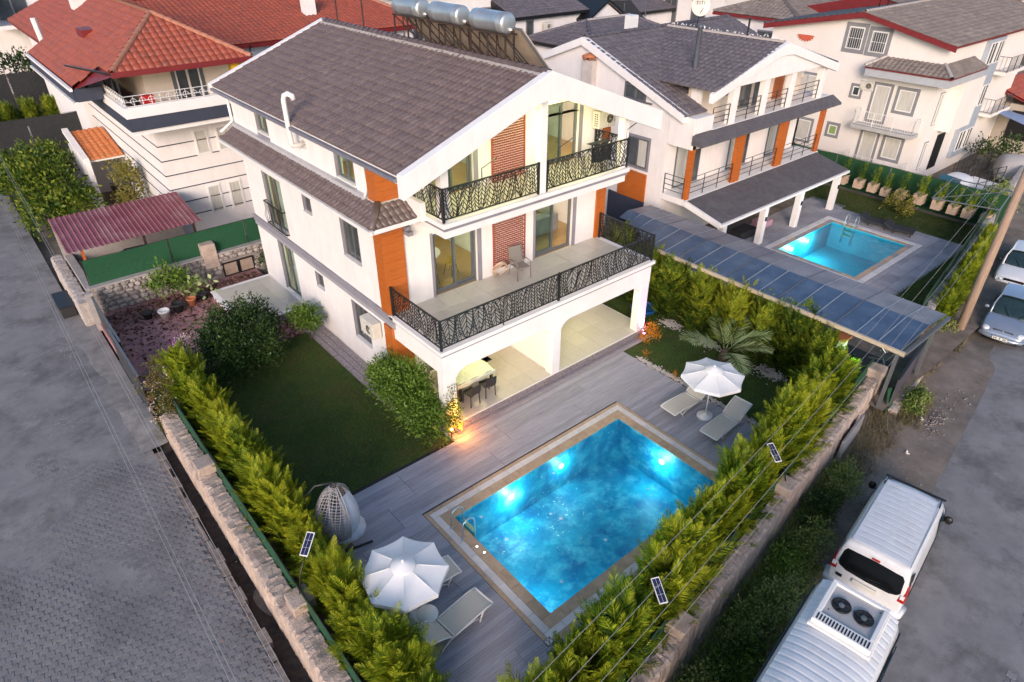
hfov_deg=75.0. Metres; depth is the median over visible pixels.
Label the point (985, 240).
cypress bush
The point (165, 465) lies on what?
overhead wire
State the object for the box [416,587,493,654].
sun lounger
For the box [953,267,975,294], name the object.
cypress bush
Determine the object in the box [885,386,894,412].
green cloth
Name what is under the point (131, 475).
overhead wire
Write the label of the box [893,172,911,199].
square planter
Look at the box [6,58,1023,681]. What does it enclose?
ground
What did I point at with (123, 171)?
loquat tree
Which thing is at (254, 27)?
house
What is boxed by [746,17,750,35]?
vent pipe
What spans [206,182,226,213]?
window
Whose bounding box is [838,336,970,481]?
weeds
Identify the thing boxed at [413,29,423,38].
window
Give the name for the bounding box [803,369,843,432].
cypress bush
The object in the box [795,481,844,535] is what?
weed clump
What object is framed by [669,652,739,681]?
weed clump
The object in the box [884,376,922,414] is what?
wall
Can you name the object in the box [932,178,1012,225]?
clothes line frame
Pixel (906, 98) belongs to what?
window
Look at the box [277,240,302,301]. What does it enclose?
door
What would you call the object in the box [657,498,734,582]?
cypress bush
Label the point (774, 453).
solar lamp
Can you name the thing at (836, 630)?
minibus
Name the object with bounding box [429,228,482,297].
sliding door
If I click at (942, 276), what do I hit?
fence
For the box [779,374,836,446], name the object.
cypress bush
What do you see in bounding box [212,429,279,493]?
cypress bush
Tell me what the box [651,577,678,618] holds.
solar lamp
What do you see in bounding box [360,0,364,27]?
roof pole
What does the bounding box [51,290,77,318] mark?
wheeled bin
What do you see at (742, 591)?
weeds
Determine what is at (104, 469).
grit
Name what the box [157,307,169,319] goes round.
plant pot
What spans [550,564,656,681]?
cypress bush
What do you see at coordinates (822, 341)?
cypress tree
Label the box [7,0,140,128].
house
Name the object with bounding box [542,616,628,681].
cypress bush
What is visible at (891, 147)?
window
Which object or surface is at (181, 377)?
cypress bush
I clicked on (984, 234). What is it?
cypress bush
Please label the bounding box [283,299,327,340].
citrus tree
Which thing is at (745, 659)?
weed clump
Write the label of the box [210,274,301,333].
side porch
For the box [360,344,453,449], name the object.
laurel bush
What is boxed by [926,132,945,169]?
dark doorway
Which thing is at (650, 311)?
paddling pool
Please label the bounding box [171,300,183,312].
plant pot
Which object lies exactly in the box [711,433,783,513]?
cypress bush
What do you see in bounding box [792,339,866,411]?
cypress bush
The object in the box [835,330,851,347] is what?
barbecue chimney
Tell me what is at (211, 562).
leaf litter
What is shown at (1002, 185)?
street shrub
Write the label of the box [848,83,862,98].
window
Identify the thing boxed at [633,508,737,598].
cypress bush
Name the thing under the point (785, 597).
weed clump
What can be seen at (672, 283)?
cypress tree
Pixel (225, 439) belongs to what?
cypress bush
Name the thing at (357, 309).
window
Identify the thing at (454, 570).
sun lounger
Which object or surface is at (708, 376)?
parasol
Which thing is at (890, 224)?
sunbed
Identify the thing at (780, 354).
cypress tree
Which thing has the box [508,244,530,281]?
balcony chair
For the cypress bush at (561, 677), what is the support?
on the hedge strip
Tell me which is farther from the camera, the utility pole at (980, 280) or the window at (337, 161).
the utility pole at (980, 280)
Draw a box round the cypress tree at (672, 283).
[649,252,695,322]
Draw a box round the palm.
[679,311,774,374]
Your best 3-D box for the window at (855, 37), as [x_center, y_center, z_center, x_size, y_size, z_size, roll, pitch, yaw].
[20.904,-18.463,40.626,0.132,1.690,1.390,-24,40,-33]
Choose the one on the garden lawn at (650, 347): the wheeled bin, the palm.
the palm
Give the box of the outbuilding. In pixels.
[986,72,1023,155]
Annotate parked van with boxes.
[822,474,952,619]
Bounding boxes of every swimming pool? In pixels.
[423,402,720,647]
[765,216,922,282]
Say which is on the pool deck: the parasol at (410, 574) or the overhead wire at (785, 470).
the parasol at (410, 574)
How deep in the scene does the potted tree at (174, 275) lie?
27.67 m
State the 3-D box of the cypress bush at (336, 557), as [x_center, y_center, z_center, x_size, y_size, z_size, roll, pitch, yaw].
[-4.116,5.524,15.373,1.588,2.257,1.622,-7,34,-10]
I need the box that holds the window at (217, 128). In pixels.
[213,123,229,150]
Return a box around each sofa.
[536,211,557,235]
[726,217,772,238]
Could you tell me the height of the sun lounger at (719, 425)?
0.706 m
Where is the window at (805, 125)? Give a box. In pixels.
[794,117,813,143]
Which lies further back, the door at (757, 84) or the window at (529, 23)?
the window at (529, 23)
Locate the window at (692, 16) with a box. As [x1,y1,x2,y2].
[690,0,704,19]
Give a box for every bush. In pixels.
[149,339,202,396]
[154,346,206,398]
[162,359,225,422]
[168,331,215,370]
[171,371,229,425]
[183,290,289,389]
[183,376,231,439]
[196,407,246,465]
[197,397,249,453]
[210,414,275,487]
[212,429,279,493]
[227,449,296,528]
[230,445,297,506]
[248,464,314,537]
[255,487,316,560]
[281,513,338,583]
[288,528,357,612]
[300,535,359,620]
[318,557,383,631]
[324,587,401,675]
[336,600,429,681]
[353,626,452,681]
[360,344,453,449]
[393,663,440,681]
[496,656,558,681]
[527,647,599,681]
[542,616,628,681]
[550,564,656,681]
[576,571,666,679]
[613,559,680,650]
[615,534,708,643]
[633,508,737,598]
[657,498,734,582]
[682,477,745,556]
[702,474,760,547]
[704,442,776,529]
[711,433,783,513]
[742,428,795,500]
[746,384,827,471]
[749,375,836,460]
[750,414,809,480]
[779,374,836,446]
[789,355,856,417]
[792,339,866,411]
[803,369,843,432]
[851,358,861,384]
[934,292,961,321]
[937,285,963,316]
[942,276,969,306]
[944,273,972,302]
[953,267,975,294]
[954,257,977,285]
[958,250,982,282]
[966,242,986,269]
[972,235,992,250]
[972,240,989,262]
[975,222,1003,243]
[976,228,995,245]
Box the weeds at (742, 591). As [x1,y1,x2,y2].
[667,454,862,681]
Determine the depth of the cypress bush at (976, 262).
29.00 m
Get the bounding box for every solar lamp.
[299,532,314,594]
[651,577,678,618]
[766,443,785,481]
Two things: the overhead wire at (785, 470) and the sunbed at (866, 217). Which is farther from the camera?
the sunbed at (866, 217)
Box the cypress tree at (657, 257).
[621,242,664,310]
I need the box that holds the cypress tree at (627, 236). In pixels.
[606,227,637,298]
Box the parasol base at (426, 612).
[416,604,437,622]
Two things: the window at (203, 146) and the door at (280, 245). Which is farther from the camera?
the window at (203, 146)
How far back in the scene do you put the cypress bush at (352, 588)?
14.54 m
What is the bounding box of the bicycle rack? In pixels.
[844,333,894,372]
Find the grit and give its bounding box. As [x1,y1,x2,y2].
[21,334,243,677]
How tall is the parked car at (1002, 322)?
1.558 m
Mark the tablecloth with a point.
(468, 373)
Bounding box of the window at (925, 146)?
[916,141,928,169]
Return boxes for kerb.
[155,451,288,681]
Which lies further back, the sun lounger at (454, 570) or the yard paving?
the yard paving
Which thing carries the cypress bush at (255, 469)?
on the lawn at (435, 445)
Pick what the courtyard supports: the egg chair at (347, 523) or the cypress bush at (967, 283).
the cypress bush at (967, 283)
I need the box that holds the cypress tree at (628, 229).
[603,219,635,239]
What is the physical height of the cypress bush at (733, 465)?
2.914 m
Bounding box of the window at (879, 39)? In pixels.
[863,26,894,56]
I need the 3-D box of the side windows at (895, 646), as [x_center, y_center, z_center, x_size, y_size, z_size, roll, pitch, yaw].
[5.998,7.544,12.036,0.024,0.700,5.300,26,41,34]
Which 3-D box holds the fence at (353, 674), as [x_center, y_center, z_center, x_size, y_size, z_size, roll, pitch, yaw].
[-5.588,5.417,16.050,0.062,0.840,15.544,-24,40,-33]
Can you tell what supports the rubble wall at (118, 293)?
on the yard paving
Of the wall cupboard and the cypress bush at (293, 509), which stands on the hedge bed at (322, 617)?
the cypress bush at (293, 509)
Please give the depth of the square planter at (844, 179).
38.93 m
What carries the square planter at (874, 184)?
on the lawn at (915, 225)
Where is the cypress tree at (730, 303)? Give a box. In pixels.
[705,275,760,351]
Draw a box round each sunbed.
[859,211,886,229]
[884,218,916,237]
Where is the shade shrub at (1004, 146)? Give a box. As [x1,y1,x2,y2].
[964,129,1023,164]
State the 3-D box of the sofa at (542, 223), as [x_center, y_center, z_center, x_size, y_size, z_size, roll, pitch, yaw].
[-0.194,-4.928,26.610,2.600,0.700,3.200,-24,40,-33]
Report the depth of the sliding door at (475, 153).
20.82 m
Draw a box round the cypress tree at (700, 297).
[678,263,730,336]
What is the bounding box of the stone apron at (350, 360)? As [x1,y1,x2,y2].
[305,322,408,414]
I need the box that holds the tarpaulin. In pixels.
[999,110,1023,124]
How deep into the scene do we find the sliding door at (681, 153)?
31.81 m
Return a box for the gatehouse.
[61,126,124,207]
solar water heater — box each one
[391,0,459,47]
[427,1,500,57]
[468,7,549,68]
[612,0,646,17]
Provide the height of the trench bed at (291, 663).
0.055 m
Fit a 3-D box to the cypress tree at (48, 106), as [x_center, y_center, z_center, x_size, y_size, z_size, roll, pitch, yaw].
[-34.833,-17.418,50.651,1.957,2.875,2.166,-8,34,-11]
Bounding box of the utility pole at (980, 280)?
[956,168,1023,329]
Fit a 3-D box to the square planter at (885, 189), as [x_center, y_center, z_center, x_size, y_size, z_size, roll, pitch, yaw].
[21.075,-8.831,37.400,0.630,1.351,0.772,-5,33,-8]
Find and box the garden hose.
[492,261,507,275]
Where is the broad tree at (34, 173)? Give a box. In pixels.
[0,136,107,240]
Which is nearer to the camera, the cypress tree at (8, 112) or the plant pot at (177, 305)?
the plant pot at (177, 305)
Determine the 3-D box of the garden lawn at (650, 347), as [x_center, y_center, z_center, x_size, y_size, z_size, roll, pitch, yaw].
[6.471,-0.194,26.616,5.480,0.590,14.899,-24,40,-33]
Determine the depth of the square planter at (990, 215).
34.02 m
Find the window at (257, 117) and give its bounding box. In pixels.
[254,113,270,141]
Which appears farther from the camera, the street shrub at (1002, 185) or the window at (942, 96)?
the window at (942, 96)
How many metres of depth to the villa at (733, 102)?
31.84 m
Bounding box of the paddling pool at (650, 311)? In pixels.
[630,301,655,315]
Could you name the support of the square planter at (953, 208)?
on the lawn at (915, 225)
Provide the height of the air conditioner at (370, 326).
0.630 m
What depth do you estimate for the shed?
29.66 m
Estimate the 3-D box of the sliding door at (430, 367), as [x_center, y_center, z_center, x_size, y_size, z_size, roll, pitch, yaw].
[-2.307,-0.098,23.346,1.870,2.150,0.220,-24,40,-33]
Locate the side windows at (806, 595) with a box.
[753,595,806,681]
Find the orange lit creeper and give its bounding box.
[441,383,463,437]
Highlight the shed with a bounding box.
[48,191,200,291]
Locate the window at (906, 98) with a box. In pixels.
[890,86,920,116]
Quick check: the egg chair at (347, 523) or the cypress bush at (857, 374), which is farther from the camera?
the cypress bush at (857, 374)
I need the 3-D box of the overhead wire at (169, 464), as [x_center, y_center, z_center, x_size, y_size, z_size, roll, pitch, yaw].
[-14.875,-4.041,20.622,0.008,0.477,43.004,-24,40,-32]
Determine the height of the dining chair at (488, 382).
0.844 m
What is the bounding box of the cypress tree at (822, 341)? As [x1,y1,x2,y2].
[783,320,848,379]
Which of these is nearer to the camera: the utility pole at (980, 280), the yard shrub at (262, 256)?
the utility pole at (980, 280)
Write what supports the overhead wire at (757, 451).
attached to the utility pole at (980, 280)
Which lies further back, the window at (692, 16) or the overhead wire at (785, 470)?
the window at (692, 16)
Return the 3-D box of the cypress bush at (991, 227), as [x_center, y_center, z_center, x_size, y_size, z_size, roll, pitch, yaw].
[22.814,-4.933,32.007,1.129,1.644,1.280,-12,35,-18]
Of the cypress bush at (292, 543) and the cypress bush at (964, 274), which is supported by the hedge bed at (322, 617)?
the cypress bush at (292, 543)
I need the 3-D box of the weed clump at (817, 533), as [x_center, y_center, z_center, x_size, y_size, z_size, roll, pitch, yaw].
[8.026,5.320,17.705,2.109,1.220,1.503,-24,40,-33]
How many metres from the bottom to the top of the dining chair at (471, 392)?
0.844 m
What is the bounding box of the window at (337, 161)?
[333,153,356,188]
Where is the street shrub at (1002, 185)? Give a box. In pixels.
[983,175,1023,212]
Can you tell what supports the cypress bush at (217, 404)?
on the lawn at (435, 445)
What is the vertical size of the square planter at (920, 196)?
1.660 m
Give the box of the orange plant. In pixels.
[637,319,661,344]
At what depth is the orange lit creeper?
20.45 m
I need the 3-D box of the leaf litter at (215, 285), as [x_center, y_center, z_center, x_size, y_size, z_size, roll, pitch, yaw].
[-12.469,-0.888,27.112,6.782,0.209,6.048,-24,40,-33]
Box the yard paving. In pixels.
[100,269,306,404]
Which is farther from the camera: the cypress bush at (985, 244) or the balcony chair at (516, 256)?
the cypress bush at (985, 244)
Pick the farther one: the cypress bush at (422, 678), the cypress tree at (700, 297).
the cypress tree at (700, 297)
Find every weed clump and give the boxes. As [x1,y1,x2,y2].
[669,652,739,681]
[705,629,767,681]
[718,584,783,654]
[746,567,807,634]
[754,533,813,601]
[785,514,843,573]
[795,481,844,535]
[819,455,867,502]
[894,379,936,418]
[931,318,960,334]
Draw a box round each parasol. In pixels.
[358,537,448,626]
[681,357,744,420]
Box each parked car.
[977,283,1023,346]
[993,239,1023,285]
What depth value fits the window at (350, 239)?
21.84 m
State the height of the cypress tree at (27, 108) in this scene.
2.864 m
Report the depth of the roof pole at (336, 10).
26.45 m
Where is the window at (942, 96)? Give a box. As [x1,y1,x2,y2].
[930,92,945,125]
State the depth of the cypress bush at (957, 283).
27.27 m
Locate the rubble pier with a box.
[51,254,95,326]
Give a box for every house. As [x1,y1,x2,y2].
[0,0,37,92]
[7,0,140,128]
[25,0,254,233]
[121,0,414,56]
[380,0,504,39]
[491,0,625,34]
[528,13,658,52]
[631,0,676,23]
[664,0,748,21]
[712,0,838,37]
[763,0,1023,175]
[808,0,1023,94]
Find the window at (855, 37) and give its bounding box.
[841,21,870,53]
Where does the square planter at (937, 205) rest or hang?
on the lawn at (915, 225)
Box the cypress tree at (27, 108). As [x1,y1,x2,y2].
[13,95,43,121]
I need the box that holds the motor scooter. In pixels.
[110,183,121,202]
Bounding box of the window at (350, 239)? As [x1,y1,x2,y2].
[339,217,362,267]
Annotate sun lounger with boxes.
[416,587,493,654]
[442,555,461,587]
[660,386,705,416]
[699,395,752,440]
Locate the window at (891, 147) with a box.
[877,135,904,163]
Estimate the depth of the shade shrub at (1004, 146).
43.68 m
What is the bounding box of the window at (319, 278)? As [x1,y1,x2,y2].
[315,271,325,292]
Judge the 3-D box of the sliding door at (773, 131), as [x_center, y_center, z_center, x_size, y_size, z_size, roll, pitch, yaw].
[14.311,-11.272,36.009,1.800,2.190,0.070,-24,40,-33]
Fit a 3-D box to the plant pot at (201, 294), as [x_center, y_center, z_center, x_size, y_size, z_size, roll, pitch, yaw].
[-13.190,-1.938,28.487,0.420,0.300,0.420,-24,40,-33]
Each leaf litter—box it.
[105,271,289,354]
[115,296,214,376]
[131,452,278,672]
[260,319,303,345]
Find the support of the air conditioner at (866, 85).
attached to the house at (941, 74)
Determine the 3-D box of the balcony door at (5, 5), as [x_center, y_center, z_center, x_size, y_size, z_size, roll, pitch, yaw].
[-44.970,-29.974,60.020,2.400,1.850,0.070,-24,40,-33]
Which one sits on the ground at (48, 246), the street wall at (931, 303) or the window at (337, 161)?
the street wall at (931, 303)
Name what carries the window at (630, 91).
in the villa at (733, 102)
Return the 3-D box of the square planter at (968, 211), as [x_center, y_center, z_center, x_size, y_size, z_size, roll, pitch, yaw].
[23.829,-7.146,34.578,0.703,1.509,0.863,-5,33,-8]
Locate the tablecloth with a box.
[456,359,495,389]
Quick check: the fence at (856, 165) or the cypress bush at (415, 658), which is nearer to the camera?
the cypress bush at (415, 658)
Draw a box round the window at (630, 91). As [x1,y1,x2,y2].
[624,81,646,101]
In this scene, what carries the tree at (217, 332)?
on the lawn at (435, 445)
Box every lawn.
[152,332,450,537]
[603,291,858,428]
[804,184,996,304]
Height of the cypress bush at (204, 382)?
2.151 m
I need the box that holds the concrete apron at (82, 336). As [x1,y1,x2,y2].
[65,311,167,447]
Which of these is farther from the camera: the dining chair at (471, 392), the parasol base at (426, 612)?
the dining chair at (471, 392)
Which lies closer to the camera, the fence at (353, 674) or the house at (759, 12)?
the fence at (353, 674)
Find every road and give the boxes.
[0,194,282,681]
[881,344,1023,681]
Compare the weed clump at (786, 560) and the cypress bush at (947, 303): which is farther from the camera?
the cypress bush at (947, 303)
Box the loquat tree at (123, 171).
[101,153,152,204]
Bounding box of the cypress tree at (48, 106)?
[37,92,59,115]
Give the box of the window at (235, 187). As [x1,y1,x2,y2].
[227,178,246,208]
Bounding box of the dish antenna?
[692,0,710,30]
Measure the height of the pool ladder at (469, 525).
1.541 m
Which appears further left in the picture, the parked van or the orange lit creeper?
the orange lit creeper
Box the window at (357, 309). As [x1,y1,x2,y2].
[351,299,372,349]
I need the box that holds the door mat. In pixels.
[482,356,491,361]
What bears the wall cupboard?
attached to the rubble wall at (118, 293)
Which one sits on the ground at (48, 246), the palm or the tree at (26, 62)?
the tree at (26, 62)
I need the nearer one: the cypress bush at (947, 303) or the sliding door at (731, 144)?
the cypress bush at (947, 303)
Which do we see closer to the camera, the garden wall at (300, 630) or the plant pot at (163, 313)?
the garden wall at (300, 630)
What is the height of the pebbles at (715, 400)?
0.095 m
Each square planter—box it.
[840,158,851,184]
[852,162,868,188]
[866,167,883,192]
[878,173,895,196]
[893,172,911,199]
[912,174,930,204]
[929,181,951,210]
[945,187,966,215]
[960,190,980,219]
[978,197,999,222]
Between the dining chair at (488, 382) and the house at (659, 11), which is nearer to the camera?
the dining chair at (488, 382)
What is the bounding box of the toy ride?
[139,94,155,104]
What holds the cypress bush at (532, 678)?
on the hedge strip
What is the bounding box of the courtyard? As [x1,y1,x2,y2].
[601,181,1023,410]
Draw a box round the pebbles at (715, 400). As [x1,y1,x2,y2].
[635,356,760,427]
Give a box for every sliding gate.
[84,291,150,409]
[887,333,934,408]
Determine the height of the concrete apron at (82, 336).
0.066 m
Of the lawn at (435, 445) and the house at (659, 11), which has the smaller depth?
the lawn at (435, 445)
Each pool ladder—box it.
[450,506,475,539]
[839,214,859,244]
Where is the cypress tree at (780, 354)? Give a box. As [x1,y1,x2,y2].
[761,297,827,375]
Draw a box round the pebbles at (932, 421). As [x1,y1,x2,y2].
[755,390,974,673]
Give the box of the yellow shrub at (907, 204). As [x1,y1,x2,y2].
[879,187,918,218]
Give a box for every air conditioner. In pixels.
[360,313,381,339]
[541,22,550,30]
[592,110,615,128]
[860,80,874,91]
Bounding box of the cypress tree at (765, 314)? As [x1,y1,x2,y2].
[739,288,794,363]
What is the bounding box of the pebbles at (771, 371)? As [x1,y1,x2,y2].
[656,317,791,389]
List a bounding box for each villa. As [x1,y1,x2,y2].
[208,18,662,439]
[540,14,849,244]
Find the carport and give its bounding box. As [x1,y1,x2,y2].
[620,205,950,408]
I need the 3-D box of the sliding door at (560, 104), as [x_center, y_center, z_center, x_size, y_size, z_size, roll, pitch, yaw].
[1.712,-7.159,22.773,1.750,2.120,0.220,-24,40,-33]
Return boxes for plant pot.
[141,309,151,319]
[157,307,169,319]
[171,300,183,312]
[186,296,195,306]
[197,290,207,299]
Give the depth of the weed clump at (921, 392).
22.76 m
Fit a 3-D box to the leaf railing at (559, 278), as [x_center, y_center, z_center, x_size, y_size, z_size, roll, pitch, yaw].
[0.677,-2.309,22.463,9.384,1.030,2.704,-24,40,-33]
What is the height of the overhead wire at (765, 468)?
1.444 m
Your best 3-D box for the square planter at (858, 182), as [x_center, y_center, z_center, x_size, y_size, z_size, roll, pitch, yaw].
[20.097,-9.591,38.309,0.715,1.534,0.877,-5,33,-8]
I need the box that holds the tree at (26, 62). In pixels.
[0,46,33,82]
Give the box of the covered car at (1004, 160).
[993,154,1023,181]
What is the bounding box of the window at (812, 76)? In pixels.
[805,71,816,90]
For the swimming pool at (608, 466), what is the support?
in the pool deck
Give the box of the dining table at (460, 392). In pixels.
[458,359,492,401]
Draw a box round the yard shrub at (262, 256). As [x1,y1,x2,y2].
[253,249,266,270]
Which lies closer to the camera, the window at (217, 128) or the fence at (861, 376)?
the fence at (861, 376)
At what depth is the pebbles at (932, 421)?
22.23 m
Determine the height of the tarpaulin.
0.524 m
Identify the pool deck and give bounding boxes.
[311,352,754,681]
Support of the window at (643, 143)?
in the villa at (733, 102)
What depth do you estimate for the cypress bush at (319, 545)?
15.57 m
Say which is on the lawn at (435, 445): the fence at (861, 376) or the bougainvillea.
the bougainvillea
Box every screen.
[0,71,49,116]
[0,111,81,161]
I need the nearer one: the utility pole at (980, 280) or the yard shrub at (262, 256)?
the utility pole at (980, 280)
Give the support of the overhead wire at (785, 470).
attached to the utility pole at (980, 280)
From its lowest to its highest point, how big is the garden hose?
0.606 m
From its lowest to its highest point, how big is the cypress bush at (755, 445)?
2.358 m
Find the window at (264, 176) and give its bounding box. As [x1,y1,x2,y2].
[261,171,289,236]
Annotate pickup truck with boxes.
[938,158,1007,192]
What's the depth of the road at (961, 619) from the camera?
17.54 m
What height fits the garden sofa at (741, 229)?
0.850 m
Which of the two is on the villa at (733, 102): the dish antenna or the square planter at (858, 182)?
the dish antenna
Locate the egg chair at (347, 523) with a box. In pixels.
[303,481,372,551]
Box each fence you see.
[80,217,260,285]
[173,399,361,681]
[616,355,875,681]
[793,143,1010,225]
[922,193,1000,305]
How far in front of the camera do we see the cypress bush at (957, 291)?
26.76 m
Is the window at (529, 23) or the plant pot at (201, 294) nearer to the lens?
the plant pot at (201, 294)
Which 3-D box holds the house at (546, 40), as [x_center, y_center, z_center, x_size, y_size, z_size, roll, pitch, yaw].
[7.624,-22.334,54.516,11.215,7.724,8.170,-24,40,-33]
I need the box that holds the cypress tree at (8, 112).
[0,100,22,121]
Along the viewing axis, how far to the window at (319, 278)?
25.27 m
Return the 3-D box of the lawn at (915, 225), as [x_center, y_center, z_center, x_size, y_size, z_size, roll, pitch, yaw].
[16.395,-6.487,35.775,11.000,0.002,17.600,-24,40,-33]
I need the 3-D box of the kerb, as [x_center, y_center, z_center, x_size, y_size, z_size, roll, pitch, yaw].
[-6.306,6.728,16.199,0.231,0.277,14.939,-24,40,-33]
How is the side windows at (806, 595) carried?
in the minibus
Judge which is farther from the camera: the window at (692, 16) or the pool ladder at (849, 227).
the window at (692, 16)
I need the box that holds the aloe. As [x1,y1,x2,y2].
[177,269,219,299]
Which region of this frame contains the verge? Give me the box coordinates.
[670,192,1023,681]
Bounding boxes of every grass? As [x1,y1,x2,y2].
[893,254,955,305]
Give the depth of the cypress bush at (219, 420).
19.31 m
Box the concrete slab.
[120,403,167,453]
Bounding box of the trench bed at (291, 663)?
[164,450,312,681]
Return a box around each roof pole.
[334,0,337,20]
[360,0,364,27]
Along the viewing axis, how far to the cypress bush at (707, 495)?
16.18 m
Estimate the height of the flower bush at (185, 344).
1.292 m
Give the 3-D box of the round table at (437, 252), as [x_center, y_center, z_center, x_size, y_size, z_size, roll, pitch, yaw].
[-3.245,-2.701,23.301,1.596,0.755,1.368,-24,40,-33]
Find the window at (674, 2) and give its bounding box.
[665,0,677,21]
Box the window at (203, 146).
[191,127,211,155]
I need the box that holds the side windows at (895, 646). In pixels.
[879,646,896,681]
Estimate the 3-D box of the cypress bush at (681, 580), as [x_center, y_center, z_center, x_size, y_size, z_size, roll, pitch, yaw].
[3.572,5.501,15.061,1.924,2.668,1.990,-20,38,-28]
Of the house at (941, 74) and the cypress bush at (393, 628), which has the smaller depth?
the cypress bush at (393, 628)
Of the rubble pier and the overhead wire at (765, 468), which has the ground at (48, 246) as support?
the rubble pier
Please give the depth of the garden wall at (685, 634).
17.07 m
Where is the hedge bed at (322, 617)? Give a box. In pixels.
[267,534,365,681]
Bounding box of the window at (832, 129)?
[824,121,840,138]
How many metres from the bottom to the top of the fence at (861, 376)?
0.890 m
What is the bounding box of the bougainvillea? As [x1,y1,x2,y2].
[132,354,188,439]
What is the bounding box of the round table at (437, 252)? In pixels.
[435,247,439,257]
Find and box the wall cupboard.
[222,255,254,276]
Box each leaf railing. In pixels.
[389,212,655,351]
[412,162,539,223]
[546,128,629,191]
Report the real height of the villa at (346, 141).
10.844 m
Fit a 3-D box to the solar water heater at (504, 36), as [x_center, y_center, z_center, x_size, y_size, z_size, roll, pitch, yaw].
[-0.124,-9.327,20.795,1.881,1.917,2.260,-24,40,-33]
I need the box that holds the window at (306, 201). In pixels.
[301,194,312,216]
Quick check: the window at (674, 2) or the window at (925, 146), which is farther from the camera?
the window at (674, 2)
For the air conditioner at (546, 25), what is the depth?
55.27 m
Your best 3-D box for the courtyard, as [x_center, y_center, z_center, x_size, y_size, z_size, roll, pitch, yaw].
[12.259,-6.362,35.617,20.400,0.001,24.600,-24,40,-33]
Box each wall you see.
[86,239,268,313]
[159,411,353,681]
[629,362,887,681]
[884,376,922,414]
[921,165,1023,333]
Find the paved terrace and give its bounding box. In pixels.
[684,196,962,295]
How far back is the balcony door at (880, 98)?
40.84 m
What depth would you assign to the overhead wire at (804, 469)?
11.30 m
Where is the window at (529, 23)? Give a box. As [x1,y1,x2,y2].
[526,19,533,34]
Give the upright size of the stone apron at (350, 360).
0.204 m
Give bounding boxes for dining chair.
[462,383,480,407]
[479,376,496,398]
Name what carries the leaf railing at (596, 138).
on the villa at (346, 141)
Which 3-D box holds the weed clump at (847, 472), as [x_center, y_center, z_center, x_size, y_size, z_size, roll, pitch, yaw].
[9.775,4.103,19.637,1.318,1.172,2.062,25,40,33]
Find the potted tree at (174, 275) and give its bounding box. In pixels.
[141,256,204,299]
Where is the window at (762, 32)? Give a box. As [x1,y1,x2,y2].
[757,29,772,37]
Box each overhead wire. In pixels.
[0,155,289,681]
[0,159,283,681]
[2,199,236,681]
[2,204,229,681]
[533,151,1023,681]
[569,164,1023,681]
[601,180,1021,681]
[627,191,1023,681]
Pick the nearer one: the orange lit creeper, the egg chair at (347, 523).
the egg chair at (347, 523)
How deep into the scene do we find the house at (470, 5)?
52.96 m
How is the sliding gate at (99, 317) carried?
on the yard paving
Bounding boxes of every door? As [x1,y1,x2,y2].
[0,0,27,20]
[170,68,208,98]
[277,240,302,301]
[426,363,433,373]
[429,149,478,199]
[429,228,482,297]
[533,197,576,259]
[547,101,583,164]
[671,147,701,187]
[725,134,749,168]
[737,83,751,108]
[751,81,759,104]
[763,124,779,155]
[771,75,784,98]
[853,130,879,162]
[864,81,894,124]
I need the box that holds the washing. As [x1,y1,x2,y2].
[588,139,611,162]
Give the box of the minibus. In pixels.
[753,579,899,681]
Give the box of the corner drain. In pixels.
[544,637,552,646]
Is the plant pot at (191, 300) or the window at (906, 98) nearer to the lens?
the plant pot at (191, 300)
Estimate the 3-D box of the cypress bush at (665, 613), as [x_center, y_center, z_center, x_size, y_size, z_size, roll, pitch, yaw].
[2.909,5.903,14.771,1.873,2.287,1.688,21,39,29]
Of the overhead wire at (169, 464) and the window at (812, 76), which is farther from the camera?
the window at (812, 76)
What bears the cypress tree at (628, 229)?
on the garden lawn at (650, 347)
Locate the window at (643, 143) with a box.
[627,132,651,171]
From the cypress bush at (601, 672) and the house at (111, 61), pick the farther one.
the house at (111, 61)
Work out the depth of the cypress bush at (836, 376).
20.63 m
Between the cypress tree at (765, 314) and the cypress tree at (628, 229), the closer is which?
the cypress tree at (765, 314)
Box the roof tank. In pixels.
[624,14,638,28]
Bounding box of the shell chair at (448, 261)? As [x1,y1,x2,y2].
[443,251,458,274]

